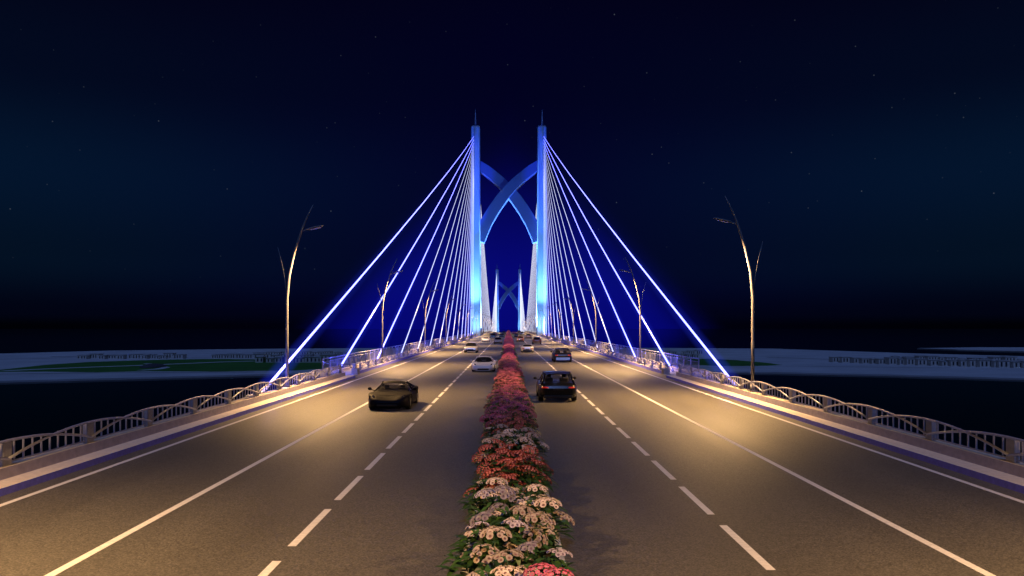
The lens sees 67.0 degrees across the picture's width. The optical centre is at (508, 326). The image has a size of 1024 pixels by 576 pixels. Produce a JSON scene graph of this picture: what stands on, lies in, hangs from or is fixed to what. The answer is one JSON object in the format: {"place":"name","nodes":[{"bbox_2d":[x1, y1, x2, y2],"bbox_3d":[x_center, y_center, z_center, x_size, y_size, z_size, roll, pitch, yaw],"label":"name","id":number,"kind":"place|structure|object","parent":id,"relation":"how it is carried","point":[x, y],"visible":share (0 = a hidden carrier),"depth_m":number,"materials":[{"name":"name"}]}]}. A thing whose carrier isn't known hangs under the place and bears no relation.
{"place":"outdoors","nodes":[
{"label":"outdoors","id":0,"kind":"place"},
{"bbox_2d":[2,361,245,370],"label":"path","id":1,"kind":"structure","parent":0,"point":[115,366],"depth_m":554.00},
{"bbox_2d":[0,359,342,371],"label":"park lawn","id":2,"kind":"structure","parent":0,"point":[221,365],"depth_m":554.09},
{"bbox_2d":[139,363,166,367],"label":"mound","id":3,"kind":"object","parent":2,"relation":"on","point":[155,365],"visible":0.59,"depth_m":538.49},
{"bbox_2d":[319,346,437,376],"bbox_3d":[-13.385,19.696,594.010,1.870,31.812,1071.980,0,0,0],"label":"walkway","id":4,"kind":"structure","parent":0,"point":[347,372],"depth_m":66.34,"materials":[{"name":"concrete"}]},
{"bbox_2d":[320,341,451,376],"bbox_3d":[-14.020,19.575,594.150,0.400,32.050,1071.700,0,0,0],"label":"kerb","id":5,"kind":"structure","parent":4,"relation":"on","point":[345,368],"depth_m":67.74,"materials":[{"name":"paint"}]},
{"bbox_2d":[322,330,486,371],"bbox_3d":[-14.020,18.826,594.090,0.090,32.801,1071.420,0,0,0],"label":"walkway railing","id":6,"kind":"object","parent":5,"relation":"on","point":[325,364],"visible":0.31,"depth_m":89.03,"materials":[{"name":"metal"}]},
{"bbox_2d":[0,332,1023,575],"bbox_3d":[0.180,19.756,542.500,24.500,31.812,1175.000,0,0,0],"label":"road","id":7,"kind":"structure","parent":0,"point":[629,507],"depth_m":17.71,"materials":[{"name":"asphalt"}]},
{"bbox_2d":[0,336,479,506],"bbox_3d":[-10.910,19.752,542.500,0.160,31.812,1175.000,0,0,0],"label":"lane marking","id":8,"kind":"object","parent":7,"relation":"on","point":[42,490],"visible":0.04,"depth_m":23.57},
{"bbox_2d":[44,336,489,575],"bbox_3d":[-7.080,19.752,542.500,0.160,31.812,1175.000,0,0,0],"label":"lane marking","id":9,"kind":"object","parent":7,"relation":"on","point":[95,550],"visible":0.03,"depth_m":16.42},
{"bbox_2d":[258,341,493,575],"bbox_3d":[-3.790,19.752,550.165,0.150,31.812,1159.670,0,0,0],"label":"lane marking","id":10,"kind":"object","parent":7,"relation":"on","point":[269,568],"visible":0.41,"depth_m":17.38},
{"bbox_2d":[368,380,417,408],"bbox_3d":[-5.500,3.236,37.350,2.340,1.220,4.560,0,0,0],"label":"sports car","id":11,"kind":"object","parent":7,"relation":"on","point":[383,396],"visible":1,"depth_m":35.76,"materials":[{"name":"black paint"}]},
{"bbox_2d":[463,342,478,352],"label":"suv","id":12,"kind":"object","parent":7,"relation":"on","point":[471,346],"visible":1,"depth_m":112.87,"materials":[{"name":"grey paint"}]},
{"bbox_2d":[470,356,496,370],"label":"sports car","id":13,"kind":"object","parent":7,"relation":"on","point":[483,363],"visible":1,"depth_m":65.64,"materials":[{"name":"white paint"}]},
{"bbox_2d":[462,377,565,575],"bbox_3d":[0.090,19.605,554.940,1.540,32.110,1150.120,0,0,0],"label":"planter box","id":14,"kind":"object","parent":7,"relation":"on","point":[467,570],"depth_m":12.82,"materials":[{"name":"concrete"}]},
{"bbox_2d":[469,440,560,575],"bbox_3d":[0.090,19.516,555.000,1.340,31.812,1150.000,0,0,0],"label":"soil","id":15,"kind":"structure","parent":14,"relation":"in","point":[478,536],"depth_m":12.74,"materials":[{"name":"soil"}]},
{"bbox_2d":[437,525,517,575],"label":"flowering bush","id":16,"kind":"object","parent":15,"relation":"on","point":[482,562],"visible":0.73,"depth_m":11.07,"materials":[{"name":"white plant"}]},
{"bbox_2d":[457,477,513,512],"bbox_3d":[-0.394,3.341,15.467,1.312,0.678,1.661,0,0,16],"label":"flowering bush","id":17,"kind":"object","parent":15,"relation":"on","point":[491,481],"visible":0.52,"depth_m":15.27,"materials":[{"name":"white plant"}]},
{"bbox_2d":[469,439,506,467],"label":"flowering bush","id":18,"kind":"object","parent":15,"relation":"on","point":[477,454],"visible":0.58,"depth_m":19.49,"materials":[{"name":"red plant"}]},
{"bbox_2d":[447,510,537,570],"bbox_3d":[-0.222,3.248,11.718,1.730,0.923,1.478,0,0,40],"label":"flowering bush","id":19,"kind":"object","parent":15,"relation":"on","point":[474,522],"visible":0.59,"depth_m":11.59,"materials":[{"name":"leaf"},{"name":"dark leaf"},{"name":"cream petal"}]},
{"bbox_2d":[479,409,507,427],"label":"flowering bush","id":20,"kind":"object","parent":15,"relation":"on","point":[486,418],"visible":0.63,"depth_m":27.76,"materials":[{"name":"purple plant"}]},
{"bbox_2d":[463,467,524,505],"bbox_3d":[-0.231,3.304,15.901,1.356,0.817,1.737,0,0,-21],"label":"flowering bush","id":21,"kind":"object","parent":15,"relation":"on","point":[490,471],"visible":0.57,"depth_m":15.80,"materials":[{"name":"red plant"}]},
{"bbox_2d":[479,424,508,443],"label":"flowering bush","id":22,"kind":"object","parent":15,"relation":"on","point":[489,428],"visible":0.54,"depth_m":23.66,"materials":[{"name":"white plant"}]},
{"bbox_2d":[466,564,522,575],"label":"flowering bush","id":23,"kind":"object","parent":15,"relation":"on","point":[504,570],"visible":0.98,"depth_m":9.74,"materials":[{"name":"beige plant"}]},
{"bbox_2d":[473,437,515,467],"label":"flowering bush","id":24,"kind":"object","parent":15,"relation":"on","point":[488,440],"visible":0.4,"depth_m":19.95,"materials":[{"name":"plant"}]},
{"bbox_2d":[480,420,510,437],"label":"flowering bush","id":25,"kind":"object","parent":15,"relation":"on","point":[493,432],"visible":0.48,"depth_m":24.11,"materials":[{"name":"plant"}]},
{"bbox_2d":[466,485,526,535],"bbox_3d":[-0.192,3.275,13.885,1.357,0.854,1.588,0,0,-22],"label":"flowering bush","id":26,"kind":"object","parent":15,"relation":"on","point":[510,495],"visible":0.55,"depth_m":13.76,"materials":[{"name":"white plant"}]},
{"bbox_2d":[485,415,512,430],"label":"flowering bush","id":27,"kind":"object","parent":15,"relation":"on","point":[496,418],"visible":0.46,"depth_m":26.26,"materials":[{"name":"purple plant"}]},
{"bbox_2d":[485,397,513,414],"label":"flowering bush","id":28,"kind":"object","parent":15,"relation":"on","point":[500,404],"visible":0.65,"depth_m":30.38,"materials":[{"name":"purple plant"}]},
{"bbox_2d":[473,448,526,483],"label":"flowering bush","id":29,"kind":"object","parent":15,"relation":"on","point":[485,464],"visible":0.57,"depth_m":17.94,"materials":[{"name":"red plant"}]},
{"bbox_2d":[489,433,525,452],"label":"flowering bush","id":30,"kind":"object","parent":15,"relation":"on","point":[508,437],"visible":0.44,"depth_m":21.07,"materials":[{"name":"white plant"}]},
{"bbox_2d":[489,458,534,485],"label":"flowering bush","id":31,"kind":"object","parent":15,"relation":"on","point":[510,466],"visible":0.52,"depth_m":16.78,"materials":[{"name":"red plant"}]},
{"bbox_2d":[485,444,540,477],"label":"flowering bush","id":32,"kind":"object","parent":15,"relation":"on","point":[516,452],"visible":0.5,"depth_m":18.38,"materials":[{"name":"red plant"}]},
{"bbox_2d":[479,505,547,549],"bbox_3d":[0.026,3.327,12.847,1.285,0.714,1.628,0,0,-12],"label":"flowering bush","id":33,"kind":"object","parent":15,"relation":"on","point":[517,509],"visible":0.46,"depth_m":12.73,"materials":[{"name":"white plant"}]},
{"bbox_2d":[498,409,528,428],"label":"flowering bush","id":34,"kind":"object","parent":15,"relation":"on","point":[514,416],"visible":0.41,"depth_m":26.78,"materials":[{"name":"purple plant"}]},
{"bbox_2d":[492,487,539,520],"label":"flowering bush","id":35,"kind":"object","parent":15,"relation":"on","point":[522,497],"visible":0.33,"depth_m":14.30,"materials":[{"name":"white plant"}]},
{"bbox_2d":[503,428,530,445],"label":"flowering bush","id":36,"kind":"object","parent":15,"relation":"on","point":[515,431],"visible":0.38,"depth_m":22.63,"materials":[{"name":"white plant"}]},
{"bbox_2d":[502,417,536,435],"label":"flowering bush","id":37,"kind":"object","parent":15,"relation":"on","point":[517,425],"visible":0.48,"depth_m":24.68,"materials":[{"name":"purple plant"}]},
{"bbox_2d":[489,457,552,494],"bbox_3d":[0.277,3.250,16.418,1.408,0.962,1.804,0,0,4],"label":"flowering bush","id":38,"kind":"object","parent":15,"relation":"on","point":[511,471],"visible":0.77,"depth_m":16.28,"materials":[{"name":"red plant"}]},
{"bbox_2d":[506,401,535,423],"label":"flowering bush","id":39,"kind":"object","parent":15,"relation":"on","point":[518,405],"visible":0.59,"depth_m":28.80,"materials":[{"name":"purple plant"}]},
{"bbox_2d":[484,549,561,575],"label":"flowering bush","id":40,"kind":"object","parent":15,"relation":"on","point":[517,556],"visible":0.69,"depth_m":10.21,"materials":[{"name":"beige plant"}]},
{"bbox_2d":[509,407,536,426],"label":"flowering bush","id":41,"kind":"object","parent":15,"relation":"on","point":[523,412],"visible":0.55,"depth_m":27.31,"materials":[{"name":"purple plant"}]},
{"bbox_2d":[507,437,540,458],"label":"flowering bush","id":42,"kind":"object","parent":15,"relation":"on","point":[521,439],"visible":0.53,"depth_m":20.51,"materials":[{"name":"white plant"}]},
{"bbox_2d":[512,394,535,414],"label":"flowering bush","id":43,"kind":"object","parent":15,"relation":"on","point":[521,400],"visible":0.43,"depth_m":31.47,"materials":[{"name":"purple plant"}]},
{"bbox_2d":[487,511,562,562],"bbox_3d":[0.248,3.318,12.334,1.257,0.735,1.591,0,0,-2],"label":"flowering bush","id":44,"kind":"object","parent":15,"relation":"on","point":[547,537],"visible":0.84,"depth_m":12.11,"materials":[{"name":"beige plant"}]},
{"bbox_2d":[511,427,538,444],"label":"flowering bush","id":45,"kind":"object","parent":15,"relation":"on","point":[523,429],"visible":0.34,"depth_m":23.10,"materials":[{"name":"white plant"}]},
{"bbox_2d":[509,415,541,434],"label":"flowering bush","id":46,"kind":"object","parent":15,"relation":"on","point":[531,424],"visible":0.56,"depth_m":25.75,"materials":[{"name":"purple plant"}]},
{"bbox_2d":[507,484,550,511],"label":"flowering bush","id":47,"kind":"object","parent":15,"relation":"on","point":[532,487],"visible":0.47,"depth_m":14.82,"materials":[{"name":"white plant"}]},
{"bbox_2d":[504,454,558,490],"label":"flowering bush","id":48,"kind":"object","parent":15,"relation":"on","point":[545,471],"visible":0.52,"depth_m":17.31,"materials":[{"name":"red plant"}]},
{"bbox_2d":[514,432,549,456],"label":"flowering bush","id":49,"kind":"object","parent":15,"relation":"on","point":[543,446],"visible":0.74,"depth_m":21.58,"materials":[{"name":"white plant"}]},
{"bbox_2d":[513,445,550,473],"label":"flowering bush","id":50,"kind":"object","parent":15,"relation":"on","point":[534,456],"visible":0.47,"depth_m":18.99,"materials":[{"name":"red plant"}]},
{"bbox_2d":[504,497,575,545],"bbox_3d":[0.477,3.315,13.393,1.452,0.742,1.839,0,0,12],"label":"flowering bush","id":51,"kind":"object","parent":15,"relation":"on","point":[564,517],"visible":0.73,"depth_m":13.21,"materials":[{"name":"beige plant"}]},
{"bbox_2d":[502,540,577,575],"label":"flowering bush","id":52,"kind":"object","parent":15,"relation":"on","point":[557,552],"visible":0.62,"depth_m":10.64,"materials":[{"name":"beige plant"}]},
{"bbox_2d":[523,562,573,575],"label":"flowering bush","id":53,"kind":"object","parent":15,"relation":"on","point":[549,571],"visible":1,"depth_m":9.32,"materials":[{"name":"pink plant"}]},
{"bbox_2d":[521,344,533,351],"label":"sports car","id":54,"kind":"object","parent":7,"relation":"on","point":[527,347],"visible":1,"depth_m":113.72,"materials":[{"name":"grey paint"}]},
{"bbox_2d":[533,371,576,400],"bbox_3d":[2.530,3.096,41.295,2.360,1.500,4.650,0,0,0],"label":"suv","id":55,"kind":"object","parent":7,"relation":"on","point":[550,387],"visible":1,"depth_m":39.24,"materials":[{"name":"black paint"}]},
{"bbox_2d":[550,348,571,361],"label":"suv","id":56,"kind":"object","parent":7,"relation":"on","point":[563,355],"visible":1,"depth_m":82.86,"materials":[{"name":"black paint"}]},
{"bbox_2d":[524,341,774,569],"bbox_3d":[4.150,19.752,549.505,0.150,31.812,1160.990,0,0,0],"label":"lane marking","id":57,"kind":"object","parent":7,"relation":"on","point":[756,556],"visible":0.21,"depth_m":16.60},
{"bbox_2d":[541,343,995,575],"bbox_3d":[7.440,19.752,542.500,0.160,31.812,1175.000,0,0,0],"label":"lane marking","id":58,"kind":"object","parent":7,"relation":"on","point":[949,554],"depth_m":16.74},
{"bbox_2d":[526,332,1023,502],"bbox_3d":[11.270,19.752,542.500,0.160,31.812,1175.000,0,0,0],"label":"lane marking","id":59,"kind":"object","parent":7,"relation":"on","point":[986,489],"visible":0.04,"depth_m":23.76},
{"bbox_2d":[0,329,1023,459],"bbox_3d":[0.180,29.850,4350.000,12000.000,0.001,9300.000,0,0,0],"label":"water","id":60,"kind":"structure","parent":0,"point":[996,406],"depth_m":426.08,"materials":[{"name":"black liquid"}]},
{"bbox_2d":[470,109,546,335],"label":"bridge tower","id":61,"kind":"structure","parent":60,"relation":"in","point":[512,195],"depth_m":308.72,"materials":[{"name":"paint"}]},
{"bbox_2d":[261,138,472,392],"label":"stay cable","id":62,"kind":"object","parent":61,"relation":"attached to","point":[305,341],"visible":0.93,"depth_m":60.09,"materials":[{"name":"white metal"}]},
{"bbox_2d":[401,147,473,352],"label":"stay cable","id":63,"kind":"object","parent":61,"relation":"attached to","point":[429,274],"visible":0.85,"depth_m":127.14,"materials":[{"name":"white metal"}]},
{"bbox_2d":[418,150,473,347],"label":"stay cable","id":64,"kind":"object","parent":61,"relation":"attached to","point":[441,267],"visible":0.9,"depth_m":150.73,"materials":[{"name":"white metal"}]},
{"bbox_2d":[430,154,473,344],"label":"stay cable","id":65,"kind":"object","parent":61,"relation":"attached to","point":[447,270],"visible":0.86,"depth_m":166.41,"materials":[{"name":"white metal"}]},
{"bbox_2d":[439,157,473,342],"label":"stay cable","id":66,"kind":"object","parent":61,"relation":"attached to","point":[453,268],"visible":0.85,"depth_m":184.37,"materials":[{"name":"white metal"}]},
{"bbox_2d":[446,161,473,341],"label":"stay cable","id":67,"kind":"object","parent":61,"relation":"attached to","point":[457,270],"visible":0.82,"depth_m":201.54,"materials":[{"name":"white metal"}]},
{"bbox_2d":[544,160,576,341],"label":"stay cable","id":68,"kind":"object","parent":61,"relation":"attached to","point":[562,263],"visible":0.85,"depth_m":194.01,"materials":[{"name":"white metal"}]},
{"bbox_2d":[544,156,585,344],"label":"stay cable","id":69,"kind":"object","parent":61,"relation":"attached to","point":[569,271],"visible":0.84,"depth_m":171.86,"materials":[{"name":"white metal"}]},
{"bbox_2d":[544,152,597,347],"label":"stay cable","id":70,"kind":"object","parent":61,"relation":"attached to","point":[574,265],"visible":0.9,"depth_m":155.96,"materials":[{"name":"white metal"}]},
{"bbox_2d":[546,155,613,351],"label":"stay cable","id":71,"kind":"object","parent":61,"relation":"attached to","point":[587,277],"visible":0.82,"depth_m":130.93,"materials":[{"name":"white metal"}]},
{"bbox_2d":[495,269,521,331],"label":"bridge tower","id":72,"kind":"structure","parent":60,"relation":"in","point":[506,293],"depth_m":901.89,"materials":[{"name":"paint"}]},
{"bbox_2d":[0,348,1023,382],"bbox_3d":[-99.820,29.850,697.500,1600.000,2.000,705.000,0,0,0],"label":"shore land","id":73,"kind":"structure","parent":0,"point":[792,361],"depth_m":569.41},
{"bbox_2d":[255,355,266,362],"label":"house","id":74,"kind":"structure","parent":73,"relation":"on","point":[260,358],"depth_m":614.24,"materials":[{"name":"grey"}]},
{"bbox_2d":[320,354,336,362],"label":"house","id":75,"kind":"structure","parent":73,"relation":"on","point":[326,356],"depth_m":613.74,"materials":[{"name":"grey"}]},
{"bbox_2d":[903,358,919,364],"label":"house","id":76,"kind":"structure","parent":73,"relation":"on","point":[909,361],"depth_m":575.32,"materials":[{"name":"grey"}]},
{"bbox_2d":[964,359,975,366],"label":"house","id":77,"kind":"structure","parent":73,"relation":"on","point":[971,362],"depth_m":550.17,"materials":[{"name":"grey"}]},
{"bbox_2d":[975,359,990,366],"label":"house","id":78,"kind":"structure","parent":73,"relation":"on","point":[983,362],"depth_m":545.79,"materials":[{"name":"grey"}]},
{"bbox_2d":[995,360,1014,367],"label":"house","id":79,"kind":"structure","parent":73,"relation":"on","point":[1002,363],"depth_m":538.96,"materials":[{"name":"grey"}]},
{"bbox_2d":[1010,360,1020,367],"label":"house","id":80,"kind":"structure","parent":73,"relation":"on","point":[1015,364],"depth_m":535.17,"materials":[{"name":"grey"}]},
{"bbox_2d":[0,0,1023,328],"label":"sky","id":81,"kind":"structure","parent":0,"point":[158,158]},
{"bbox_2d":[575,344,702,376],"bbox_3d":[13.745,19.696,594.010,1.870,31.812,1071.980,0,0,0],"label":"walkway","id":82,"kind":"structure","parent":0,"point":[672,373],"depth_m":64.87,"materials":[{"name":"concrete"}]},
{"bbox_2d":[585,345,699,375],"bbox_3d":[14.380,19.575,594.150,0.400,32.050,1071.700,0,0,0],"label":"kerb","id":83,"kind":"structure","parent":82,"relation":"on","point":[674,368],"depth_m":67.98,"materials":[{"name":"paint"}]},
{"bbox_2d":[528,330,698,368],"bbox_3d":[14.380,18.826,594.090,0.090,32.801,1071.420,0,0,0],"label":"walkway railing","id":84,"kind":"object","parent":83,"relation":"on","point":[626,351],"visible":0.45,"depth_m":90.88,"materials":[{"name":"metal"}]},
{"bbox_2d":[678,359,778,365],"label":"park lawn","id":85,"kind":"structure","parent":0,"point":[712,362],"depth_m":598.79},
{"bbox_2d":[883,357,901,364],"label":"house","id":86,"kind":"structure","parent":0,"point":[891,360],"depth_m":583.65,"materials":[{"name":"grey"}]},
{"bbox_2d":[915,359,927,364],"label":"house","id":87,"kind":"structure","parent":0,"point":[921,361],"depth_m":570.89,"materials":[{"name":"grey"}]},
{"bbox_2d":[928,359,938,365],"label":"house","id":88,"kind":"structure","parent":0,"point":[933,362],"depth_m":565.67,"materials":[{"name":"grey"}]},
{"bbox_2d":[917,347,1023,351],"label":"shore land","id":89,"kind":"structure","parent":0,"point":[1014,349],"depth_m":1005.62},
{"bbox_3d":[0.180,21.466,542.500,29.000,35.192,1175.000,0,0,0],"label":"bridge deck","id":90,"kind":"structure","parent":0,"visible":0},
{"bbox_2d":[0,372,345,479],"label":"parapet wall","id":91,"kind":"structure","parent":90,"relation":"on","point":[24,465],"depth_m":24.91,"materials":[{"name":"concrete"}]},
{"bbox_2d":[0,364,351,466],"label":"arched railing","id":92,"kind":"object","parent":91,"relation":"on","point":[89,434],"visible":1,"depth_m":25.57,"materials":[{"name":"metal"}]},
{"bbox_2d":[278,205,323,386],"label":"street lamp","id":93,"kind":"object","parent":91,"relation":"on","point":[287,304],"visible":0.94,"depth_m":43.44,"materials":[{"name":"silver metal"}]},
{"bbox_2d":[0,375,354,496],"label":"kerb","id":94,"kind":"structure","parent":90,"relation":"on","point":[26,480],"depth_m":24.03,"materials":[{"name":"paint"}]},
{"bbox_2d":[338,140,473,371],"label":"stay cable","id":95,"kind":"object","parent":90,"relation":"attached to","point":[343,361],"visible":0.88,"depth_m":83.37,"materials":[{"name":"white metal"}]},
{"bbox_2d":[374,146,472,363],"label":"stay cable","id":96,"kind":"object","parent":90,"relation":"attached to","point":[415,276],"visible":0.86,"depth_m":107.29,"materials":[{"name":"white metal"}]},
{"bbox_2d":[360,332,488,373],"bbox_3d":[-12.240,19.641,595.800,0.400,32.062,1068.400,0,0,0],"label":"kerb","id":97,"kind":"structure","parent":90,"relation":"on","point":[363,370],"depth_m":88.23,"materials":[{"name":"paint"}]},
{"bbox_2d":[377,259,402,362],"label":"street lamp","id":98,"kind":"object","parent":97,"relation":"on","point":[382,304],"visible":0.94,"depth_m":75.84,"materials":[{"name":"silver metal"}]},
{"bbox_2d":[351,331,492,373],"bbox_3d":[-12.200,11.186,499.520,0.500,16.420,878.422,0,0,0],"label":"arched barrier","id":99,"kind":"object","parent":97,"relation":"on","point":[356,370],"visible":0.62,"depth_m":84.25,"materials":[{"name":"metal"}]},
{"bbox_2d":[422,282,438,350],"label":"street lamp","id":100,"kind":"object","parent":97,"relation":"on","point":[425,318],"visible":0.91,"depth_m":114.75,"materials":[{"name":"silver metal"}]},
{"bbox_2d":[545,147,636,360],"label":"stay cable","id":101,"kind":"object","parent":90,"relation":"attached to","point":[601,280],"visible":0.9,"depth_m":109.83,"materials":[{"name":"white metal"}]},
{"bbox_2d":[528,332,660,373],"bbox_3d":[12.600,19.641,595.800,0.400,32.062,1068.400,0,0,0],"label":"kerb","id":102,"kind":"structure","parent":90,"relation":"on","point":[657,370],"depth_m":87.98,"materials":[{"name":"paint"}]},
{"bbox_2d":[582,281,599,350],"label":"street lamp","id":103,"kind":"object","parent":102,"relation":"on","point":[596,317],"visible":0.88,"depth_m":112.14,"materials":[{"name":"silver metal"}]},
{"bbox_2d":[525,331,669,373],"bbox_3d":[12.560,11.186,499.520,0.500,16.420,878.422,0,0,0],"label":"arched barrier","id":104,"kind":"object","parent":102,"relation":"on","point":[658,365],"visible":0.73,"depth_m":84.53,"materials":[{"name":"metal"}]},
{"bbox_2d":[619,258,645,363],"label":"street lamp","id":105,"kind":"object","parent":102,"relation":"on","point":[631,272],"visible":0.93,"depth_m":74.55,"materials":[{"name":"silver metal"}]},
{"bbox_2d":[544,141,674,371],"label":"stay cable","id":106,"kind":"object","parent":90,"relation":"attached to","point":[671,368],"visible":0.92,"depth_m":88.91,"materials":[{"name":"white metal"}]},
{"bbox_2d":[666,375,1023,493],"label":"kerb","id":107,"kind":"structure","parent":90,"relation":"on","point":[1001,479],"depth_m":24.30,"materials":[{"name":"paint"}]},
{"bbox_2d":[676,372,1023,477],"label":"parapet wall","id":108,"kind":"structure","parent":90,"relation":"on","point":[997,463],"depth_m":25.29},
{"bbox_2d":[713,196,762,391],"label":"street lamp","id":109,"kind":"object","parent":108,"relation":"on","point":[752,286],"visible":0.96,"depth_m":40.44,"materials":[{"name":"silver metal"}]},
{"bbox_2d":[668,363,1023,462],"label":"arched railing","id":110,"kind":"object","parent":108,"relation":"on","point":[1012,453],"visible":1,"depth_m":26.06,"materials":[{"name":"metal"}]},
{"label":"cable bracket","id":111,"kind":"object","parent":108,"relation":"attached to","visible":0},
{"bbox_2d":[545,139,736,385],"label":"stay cable","id":112,"kind":"object","parent":111,"relation":"attached to","point":[704,346],"visible":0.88,"depth_m":65.38,"materials":[{"name":"white metal"}]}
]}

